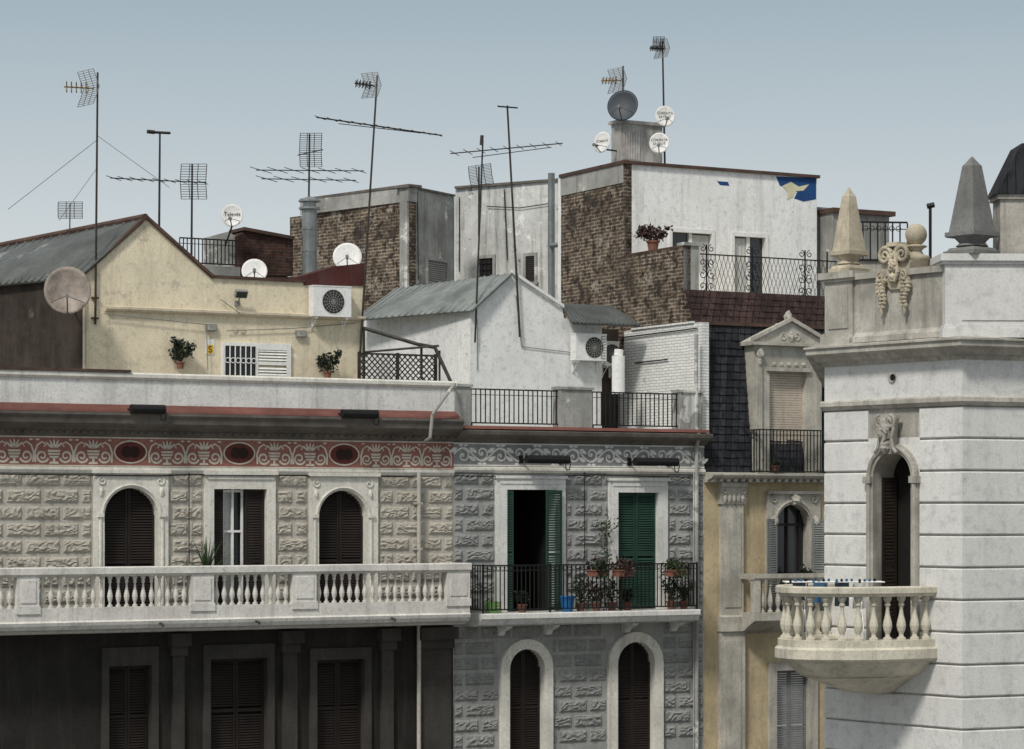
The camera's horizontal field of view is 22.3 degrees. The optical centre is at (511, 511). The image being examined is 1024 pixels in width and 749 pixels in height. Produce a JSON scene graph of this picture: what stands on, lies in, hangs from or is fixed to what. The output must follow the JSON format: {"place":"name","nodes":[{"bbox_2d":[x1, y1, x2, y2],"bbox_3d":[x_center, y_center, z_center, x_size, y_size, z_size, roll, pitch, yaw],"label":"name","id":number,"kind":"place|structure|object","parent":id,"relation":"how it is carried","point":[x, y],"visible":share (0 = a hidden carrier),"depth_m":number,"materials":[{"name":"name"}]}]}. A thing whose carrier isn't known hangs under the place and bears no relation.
{"place":"outdoors","nodes":[
{"label":"outdoors","id":0,"kind":"place"},
{"bbox_2d":[0,213,365,378],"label":"rooftop house","id":1,"kind":"structure","parent":0,"point":[158,286],"depth_m":61.01,"materials":[{"name":"beige paint"}]},
{"bbox_2d":[44,266,90,313],"bbox_3d":[-9.940,-5.015,59.026,0.944,1.097,1.706,0,0,20],"label":"satellite dish","id":2,"kind":"object","parent":1,"relation":"attached to","point":[67,289],"visible":1,"depth_m":58.84,"materials":[{"name":"metal"}]},
{"bbox_2d":[58,202,82,228],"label":"tv antenna","id":3,"kind":"object","parent":1,"relation":"attached to","point":[70,210],"visible":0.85,"depth_m":66.48,"materials":[{"name":"metal"}]},
{"bbox_2d":[9,68,166,324],"bbox_3d":[-9.526,-7.225,60.095,3.955,5.838,1.384,0,0,-29],"label":"tv antenna","id":4,"kind":"object","parent":1,"relation":"attached to","point":[95,297],"visible":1,"depth_m":59.70,"materials":[{"name":"metal"}]},
{"bbox_2d":[106,130,206,225],"bbox_3d":[-8.449,-7.887,61.820,2.823,2.364,0.646,0,0,-31],"label":"tv antenna","id":5,"kind":"object","parent":1,"relation":"attached to","point":[159,133],"visible":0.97,"depth_m":61.79,"materials":[{"name":"metal"}]},
{"bbox_2d":[168,336,196,368],"bbox_3d":[-7.677,-3.724,60.571,0.646,0.766,0.463,0,0,19],"label":"potted plant","id":6,"kind":"object","parent":1,"relation":"attached to","point":[178,346],"visible":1,"depth_m":60.52,"materials":[{"name":"green plant"}]},
{"bbox_2d":[180,164,206,254],"bbox_3d":[-7.724,-7.234,63.047,0.674,2.429,0.093,0,0,0],"label":"tv antenna","id":7,"kind":"object","parent":1,"relation":"attached to","point":[191,196],"visible":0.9,"depth_m":63.05,"materials":[{"name":"metal"}]},
{"bbox_2d":[206,339,213,354],"bbox_3d":[-7.100,-3.882,61.137,0.219,0.352,0.022,0,0,-29],"label":"alarm sign","id":8,"kind":"object","parent":1,"relation":"attached to","point":[210,342],"visible":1,"depth_m":61.13,"materials":[{"name":"white paint"}]},
{"bbox_2d":[205,324,216,330],"bbox_3d":[-7.071,-4.333,61.104,0.260,0.160,0.101,0,0,-29],"label":"junction box","id":9,"kind":"object","parent":1,"relation":"attached to","point":[211,327],"visible":1,"depth_m":61.07,"materials":[{"name":"grey plastic"}]},
{"bbox_2d":[221,204,242,244],"bbox_3d":[-7.077,-7.155,64.660,0.509,1.003,0.820,0,0,-44],"label":"satellite dish","id":10,"kind":"object","parent":1,"relation":"attached to","point":[231,215],"visible":1,"depth_m":64.64,"materials":[{"name":"metal"}]},
{"bbox_2d":[234,289,247,305],"bbox_3d":[-6.422,-5.061,61.351,0.300,0.373,0.316,0,0,-29],"label":"floodlight","id":11,"kind":"object","parent":1,"relation":"attached to","point":[240,293],"visible":1,"depth_m":61.26,"materials":[{"name":"grey plastic"}]},
{"bbox_2d":[241,259,266,277],"bbox_3d":[-6.251,-5.763,62.542,0.555,0.699,0.616,0,0,26],"label":"satellite dish","id":12,"kind":"object","parent":1,"relation":"attached to","point":[254,267],"visible":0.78,"depth_m":62.67,"materials":[{"name":"metal"}]},
{"bbox_2d":[221,342,290,376],"bbox_3d":[-6.065,-3.522,61.681,1.576,0.965,0.910,0,0,0],"label":"window","id":13,"kind":"structure","parent":1,"relation":"in","point":[237,358],"depth_m":61.62,"materials":[{"name":"white paint"}]},
{"bbox_2d":[295,330,306,337],"bbox_3d":[-5.050,-4.261,62.216,0.260,0.160,0.101,0,0,-29],"label":"junction box","id":14,"kind":"object","parent":1,"relation":"attached to","point":[300,333],"visible":1,"depth_m":62.18,"materials":[{"name":"grey plastic"}]},
{"bbox_2d":[251,133,366,195],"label":"tv antenna","id":15,"kind":"object","parent":1,"relation":"attached to","point":[308,162],"visible":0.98,"depth_m":65.86,"materials":[{"name":"metal"}]},
{"bbox_2d":[298,196,320,274],"bbox_3d":[-5.072,-6.889,65.121,0.560,2.017,0.560,0,0,0],"label":"metal flue","id":16,"kind":"object","parent":1,"relation":"on","point":[309,208],"visible":0.94,"depth_m":64.95,"materials":[{"name":"grey metal"}]},
{"bbox_2d":[316,349,341,377],"bbox_3d":[-4.395,-3.595,62.341,0.644,0.767,0.437,0,0,0],"label":"potted plant","id":17,"kind":"object","parent":1,"relation":"attached to","point":[327,363],"visible":1,"depth_m":62.27,"materials":[{"name":"green plant"}]},
{"bbox_2d":[308,285,351,330],"bbox_3d":[-4.380,-4.903,62.444,1.016,1.040,0.358,0,0,-29],"label":"air conditioner","id":18,"kind":"object","parent":1,"relation":"attached to","point":[328,301],"visible":1,"depth_m":62.28,"materials":[{"name":"white paint"}]},
{"bbox_2d":[333,243,361,265],"bbox_3d":[-4.015,-6.252,64.281,0.633,0.857,0.687,0,0,-36],"label":"satellite dish","id":19,"kind":"object","parent":1,"relation":"attached to","point":[347,253],"visible":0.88,"depth_m":64.41,"materials":[{"name":"metal"}]},
{"bbox_2d":[316,72,441,351],"bbox_3d":[-3.262,-7.223,63.198,3.784,6.900,0.754,0,0,-30],"label":"tv antenna","id":20,"kind":"object","parent":1,"relation":"attached to","point":[368,86],"visible":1,"depth_m":63.02,"materials":[{"name":"metal"}]},
{"bbox_2d":[290,178,558,310],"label":"background building","id":21,"kind":"structure","parent":0,"point":[411,237],"depth_m":76.20,"materials":[{"name":"brick"}]},
{"bbox_2d":[425,256,448,283],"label":"window","id":22,"kind":"structure","parent":21,"relation":"in","point":[436,269],"depth_m":75.25,"materials":[{"name":"grey metal"}]},
{"bbox_2d":[479,254,495,277],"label":"window","id":23,"kind":"structure","parent":21,"relation":"in","point":[487,263],"depth_m":77.37,"materials":[{"name":"grey glass"}]},
{"bbox_2d":[523,252,538,284],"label":"window","id":24,"kind":"structure","parent":21,"relation":"in","point":[530,260],"depth_m":76.54,"materials":[{"name":"grey metal"}]},
{"bbox_2d":[468,163,493,228],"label":"tv antenna","id":25,"kind":"object","parent":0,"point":[479,175],"visible":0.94,"depth_m":69.12,"materials":[{"name":"metal"}]},
{"bbox_2d":[703,535,802,748],"bbox_3d":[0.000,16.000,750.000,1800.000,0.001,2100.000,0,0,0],"label":"ground","id":26,"kind":"structure","parent":0,"point":[777,678],"depth_m":225.36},
{"bbox_2d":[0,366,471,748],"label":"apartment building","id":27,"kind":"structure","parent":26,"relation":"on","point":[330,608],"depth_m":58.95,"materials":[{"name":"stone"}]},
{"bbox_2d":[101,646,158,748],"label":"window","id":28,"kind":"structure","parent":27,"relation":"in","point":[129,675],"depth_m":58.19,"materials":[{"name":"brown wood"}]},
{"bbox_2d":[92,469,170,606],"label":"window","id":29,"kind":"structure","parent":27,"relation":"in","point":[130,513],"depth_m":58.20,"materials":[{"name":"brown wood"}]},
{"bbox_2d":[127,404,166,420],"bbox_3d":[-8.188,-2.199,57.842,0.806,0.361,0.710,0,0,-29],"label":"rolled awning","id":30,"kind":"object","parent":27,"relation":"attached to","point":[146,409],"visible":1,"depth_m":57.55,"materials":[{"name":"black fabric"}]},
{"bbox_2d":[179,237,239,275],"bbox_3d":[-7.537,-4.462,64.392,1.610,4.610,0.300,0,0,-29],"label":"roof railing","id":31,"kind":"object","parent":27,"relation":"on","point":[225,270],"visible":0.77,"depth_m":64.42,"materials":[{"name":"black metal"}]},
{"bbox_2d":[182,536,239,578],"bbox_3d":[-6.827,1.268,58.423,1.558,1.588,1.387,0,0,0],"label":"potted plant","id":32,"kind":"object","parent":27,"relation":"on","point":[207,560],"visible":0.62,"depth_m":58.43,"materials":[{"name":"green plant"}]},
{"bbox_2d":[202,643,274,748],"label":"window","id":33,"kind":"structure","parent":27,"relation":"in","point":[238,680],"depth_m":59.47,"materials":[{"name":"brown wood"}]},
{"bbox_2d":[203,471,278,604],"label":"window","id":34,"kind":"structure","parent":27,"relation":"in","point":[240,511],"depth_m":59.52,"materials":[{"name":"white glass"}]},
{"bbox_2d":[204,227,294,278],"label":"shed","id":35,"kind":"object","parent":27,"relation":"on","point":[273,251],"visible":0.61,"depth_m":65.55,"materials":[{"name":"brown brick"}]},
{"bbox_2d":[309,647,371,748],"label":"window","id":36,"kind":"structure","parent":27,"relation":"in","point":[340,679],"depth_m":60.71,"materials":[{"name":"brown wood"}]},
{"bbox_2d":[308,473,380,602],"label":"window","id":37,"kind":"structure","parent":27,"relation":"in","point":[343,511],"depth_m":60.74,"materials":[{"name":"brown wood"}]},
{"bbox_2d":[338,409,379,424],"bbox_3d":[-3.638,-2.189,60.346,0.917,0.361,0.710,0,0,-29],"label":"rolled awning","id":38,"kind":"object","parent":27,"relation":"attached to","point":[354,413],"visible":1,"depth_m":60.04,"materials":[{"name":"black fabric"}]},
{"bbox_2d":[357,352,436,380],"bbox_3d":[-2.754,-2.995,62.630,2.111,1.676,0.070,0,0,-29],"label":"lattice fence","id":39,"kind":"object","parent":27,"relation":"on","point":[359,362],"visible":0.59,"depth_m":62.59,"materials":[{"name":"metal"}]},
{"bbox_2d":[363,327,451,380],"bbox_3d":[-2.479,-3.802,62.788,2.291,1.376,0.393,0,0,18],"label":"pergola frame","id":40,"kind":"object","parent":27,"relation":"on","point":[420,346],"visible":0.9,"depth_m":62.70,"materials":[{"name":"metal"}]},
{"bbox_2d":[450,334,712,748],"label":"apartment building","id":41,"kind":"structure","parent":26,"relation":"on","point":[543,671],"depth_m":63.66,"materials":[{"name":"grey stone"}]},
{"bbox_2d":[485,601,500,612],"bbox_3d":[-0.451,2.270,61.957,0.312,0.280,0.252,0,0,-29],"label":"plastic crate","id":42,"kind":"object","parent":41,"relation":"on","point":[489,606],"visible":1,"depth_m":61.85,"materials":[{"name":"green plastic"}]},
{"bbox_2d":[364,270,639,427],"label":"rooftop house","id":43,"kind":"structure","parent":41,"relation":"on","point":[500,353],"depth_m":66.61,"materials":[{"name":"white paint"}]},
{"bbox_2d":[474,135,483,342],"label":"tv antenna","id":44,"kind":"object","parent":43,"relation":"on","point":[482,144],"visible":1,"depth_m":65.59,"materials":[{"name":"metal"}]},
{"bbox_2d":[449,105,562,336],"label":"tv antenna","id":45,"kind":"object","parent":43,"relation":"attached to","point":[515,255],"visible":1,"depth_m":66.06,"materials":[{"name":"metal"}]},
{"bbox_2d":[570,333,606,372],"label":"air conditioner","id":46,"kind":"object","parent":43,"relation":"attached to","point":[587,347],"visible":1,"depth_m":66.92,"materials":[{"name":"white paint"}]},
{"bbox_2d":[602,341,619,377],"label":"air conditioner","id":47,"kind":"object","parent":43,"relation":"attached to","point":[612,346],"visible":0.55,"depth_m":68.27,"materials":[{"name":"white paint"}]},
{"bbox_2d":[514,590,528,611],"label":"potted plant","id":48,"kind":"object","parent":41,"relation":"on","point":[523,599],"visible":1,"depth_m":62.35,"materials":[{"name":"green plant"}]},
{"bbox_2d":[499,639,552,748],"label":"window","id":49,"kind":"structure","parent":41,"relation":"in","point":[526,666],"depth_m":63.10,"materials":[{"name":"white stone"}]},
{"bbox_2d":[494,475,567,611],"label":"balcony door","id":50,"kind":"structure","parent":41,"relation":"in","point":[530,511],"depth_m":63.26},
{"bbox_2d":[519,455,570,469],"bbox_3d":[0.798,-1.188,62.912,1.192,0.361,0.490,0,0,-29],"label":"rolled awning","id":51,"kind":"object","parent":41,"relation":"attached to","point":[553,459],"visible":1,"depth_m":62.74,"materials":[{"name":"black fabric"}]},
{"bbox_2d":[560,596,574,611],"bbox_3d":[1.340,2.220,62.885,0.400,0.380,0.394,0,0,0],"label":"bucket","id":52,"kind":"object","parent":41,"relation":"on","point":[565,603],"visible":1,"depth_m":62.75,"materials":[{"name":"blue plastic"}]},
{"bbox_2d":[570,575,591,610],"bbox_3d":[1.686,1.970,63.164,0.562,0.880,0.370,0,0,0],"label":"potted plant","id":53,"kind":"object","parent":41,"relation":"on","point":[582,596],"visible":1,"depth_m":63.12,"materials":[{"name":"green plant"}]},
{"bbox_2d":[585,579,605,610],"bbox_3d":[2.047,2.024,63.387,0.512,0.771,0.375,0,0,0],"label":"potted plant","id":54,"kind":"object","parent":41,"relation":"on","point":[594,598],"visible":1,"depth_m":63.35,"materials":[{"name":"green plant"}]},
{"bbox_2d":[585,556,611,578],"bbox_3d":[2.100,1.346,62.870,0.639,0.564,0.434,0,0,-9],"label":"hanging planter","id":55,"kind":"object","parent":41,"relation":"attached to","point":[596,572],"visible":1,"depth_m":62.78,"materials":[{"name":"ceramic"}]},
{"bbox_2d":[592,514,618,609],"bbox_3d":[2.345,1.227,63.786,0.746,2.379,0.354,0,0,-32],"label":"climbing plant","id":56,"kind":"object","parent":41,"relation":"on","point":[603,528],"visible":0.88,"depth_m":63.80,"materials":[{"name":"green plant"}]},
{"bbox_2d":[603,576,619,610],"bbox_3d":[2.436,1.972,63.602,0.457,0.875,0.315,0,0,0],"label":"potted plant","id":57,"kind":"object","parent":41,"relation":"on","point":[610,596],"visible":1,"depth_m":63.57,"materials":[{"name":"green plant"}]},
{"bbox_2d":[610,556,636,578],"bbox_3d":[2.685,1.349,63.200,0.646,0.589,0.427,0,0,-13],"label":"hanging planter","id":58,"kind":"object","parent":41,"relation":"attached to","point":[623,571],"visible":1,"depth_m":63.12,"materials":[{"name":"ceramic"}]},
{"bbox_2d":[622,586,634,609],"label":"potted plant","id":59,"kind":"object","parent":41,"relation":"on","point":[627,597],"visible":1,"depth_m":63.77,"materials":[{"name":"green plant"}]},
{"bbox_2d":[607,632,663,748],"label":"window","id":60,"kind":"structure","parent":41,"relation":"in","point":[635,663],"depth_m":64.61,"materials":[{"name":"brown wood"}]},
{"bbox_2d":[607,478,669,609],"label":"balcony door","id":61,"kind":"structure","parent":41,"relation":"in","point":[640,505],"depth_m":64.61,"materials":[{"name":"green wood"}]},
{"bbox_2d":[627,457,679,471],"bbox_3d":[3.507,-1.160,64.402,1.249,0.361,0.490,0,0,-29],"label":"rolled awning","id":62,"kind":"object","parent":41,"relation":"attached to","point":[638,461],"visible":1,"depth_m":64.22,"materials":[{"name":"black fabric"}]},
{"bbox_2d":[659,570,680,608],"bbox_3d":[3.913,1.928,64.451,0.587,0.963,0.409,0,0,0],"label":"potted plant","id":63,"kind":"object","parent":41,"relation":"on","point":[671,591],"visible":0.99,"depth_m":64.38,"materials":[{"name":"green plant"}]},
{"bbox_2d":[662,557,689,578],"bbox_3d":[4.026,1.374,63.937,0.720,0.553,0.461,0,0,0],"label":"hanging planter","id":64,"kind":"object","parent":41,"relation":"attached to","point":[677,573],"visible":1,"depth_m":63.85,"materials":[{"name":"ceramic"}]},
{"bbox_2d":[676,585,691,608],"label":"potted plant","id":65,"kind":"object","parent":41,"relation":"on","point":[683,596],"visible":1,"depth_m":64.55,"materials":[{"name":"green plant"}]},
{"bbox_2d":[677,242,836,748],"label":"apartment building","id":66,"kind":"structure","parent":26,"relation":"on","point":[764,533],"depth_m":66.25,"materials":[{"name":"paint"}]},
{"bbox_2d":[548,120,895,433],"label":"attic building","id":67,"kind":"structure","parent":66,"relation":"on","point":[605,257],"depth_m":69.96,"materials":[{"name":"white paint"}]},
{"bbox_2d":[592,132,616,152],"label":"satellite dish","id":68,"kind":"object","parent":67,"relation":"attached to","point":[601,143],"visible":1,"depth_m":69.58,"materials":[{"name":"metal"}]},
{"bbox_2d":[601,66,626,93],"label":"tv antenna","id":69,"kind":"object","parent":67,"relation":"on","point":[613,80],"visible":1,"depth_m":70.05,"materials":[{"name":"metal"}]},
{"bbox_2d":[607,90,637,120],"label":"satellite dish","id":70,"kind":"object","parent":67,"relation":"on","point":[622,105],"visible":1,"depth_m":69.77,"materials":[{"name":"metal"}]},
{"bbox_2d":[633,223,672,249],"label":"potted plant","id":71,"kind":"object","parent":67,"relation":"on","point":[650,233],"visible":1,"depth_m":67.62,"materials":[{"name":"red plant"}]},
{"bbox_2d":[649,133,668,152],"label":"satellite dish","id":72,"kind":"object","parent":67,"relation":"attached to","point":[658,142],"visible":1,"depth_m":70.03,"materials":[{"name":"metal"}]},
{"bbox_2d":[650,37,669,162],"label":"tv antenna","id":73,"kind":"object","parent":67,"relation":"attached to","point":[656,48],"visible":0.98,"depth_m":70.36,"materials":[{"name":"metal"}]},
{"bbox_2d":[655,106,674,126],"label":"satellite dish","id":74,"kind":"object","parent":73,"relation":"attached to","point":[665,116],"visible":1,"depth_m":70.12,"materials":[{"name":"metal"}]},
{"bbox_2d":[669,227,714,277],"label":"window","id":75,"kind":"structure","parent":67,"relation":"in","point":[678,235],"depth_m":70.02,"materials":[{"name":"white paint"}]},
{"bbox_2d":[731,232,768,292],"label":"window","id":76,"kind":"structure","parent":67,"relation":"in","point":[740,241],"depth_m":70.74,"materials":[{"name":"white paint"}]},
{"bbox_2d":[771,458,782,470],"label":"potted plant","id":77,"kind":"object","parent":66,"relation":"on","point":[778,463],"visible":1,"depth_m":66.12,"materials":[{"name":"green plant"}]},
{"bbox_2d":[740,310,825,472],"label":"dormer window","id":78,"kind":"structure","parent":66,"relation":"in","point":[779,371],"depth_m":66.52,"materials":[{"name":"stone"}]},
{"bbox_2d":[768,662,817,748],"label":"window","id":79,"kind":"structure","parent":66,"relation":"in","point":[809,687],"depth_m":66.86,"materials":[{"name":"wood"}]},
{"bbox_2d":[765,491,826,611],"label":"window","id":80,"kind":"structure","parent":66,"relation":"in","point":[793,525],"depth_m":66.89,"materials":[{"name":"stone"}]},
{"bbox_2d":[775,143,1023,748],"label":"corner building","id":81,"kind":"structure","parent":26,"relation":"on","point":[915,358],"depth_m":44.88,"materials":[{"name":"stone"}]},
{"bbox_2d":[797,564,815,610],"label":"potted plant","id":82,"kind":"object","parent":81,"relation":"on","point":[804,570],"visible":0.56,"depth_m":66.37,"materials":[{"name":"green plant"}]},
{"bbox_2d":[782,579,884,639],"bbox_3d":[5.608,1.714,45.360,1.722,1.101,0.719,0,0,0],"label":"drying rack","id":83,"kind":"object","parent":81,"relation":"on","point":[841,583],"visible":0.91,"depth_m":45.26,"materials":[{"name":"white metal"}]},
{"bbox_2d":[838,221,907,271],"bbox_3d":[7.636,-4.259,50.193,2.688,2.670,0.220,0,0,-6],"label":"roof railing","id":84,"kind":"object","parent":81,"relation":"on","point":[873,265],"visible":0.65,"depth_m":50.05,"materials":[{"name":"black metal"}]},
{"bbox_2d":[862,413,920,638],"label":"balcony door","id":85,"kind":"structure","parent":81,"relation":"in","point":[892,479],"depth_m":46.05,"materials":[{"name":"stone"}]},
{"bbox_2d":[926,202,934,258],"bbox_3d":[7.731,-5.115,48.000,0.153,1.212,0.100,0,0,0],"label":"vent rod","id":86,"kind":"object","parent":81,"relation":"on","point":[930,206],"visible":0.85,"depth_m":47.98,"materials":[{"name":"black metal"}]}
]}

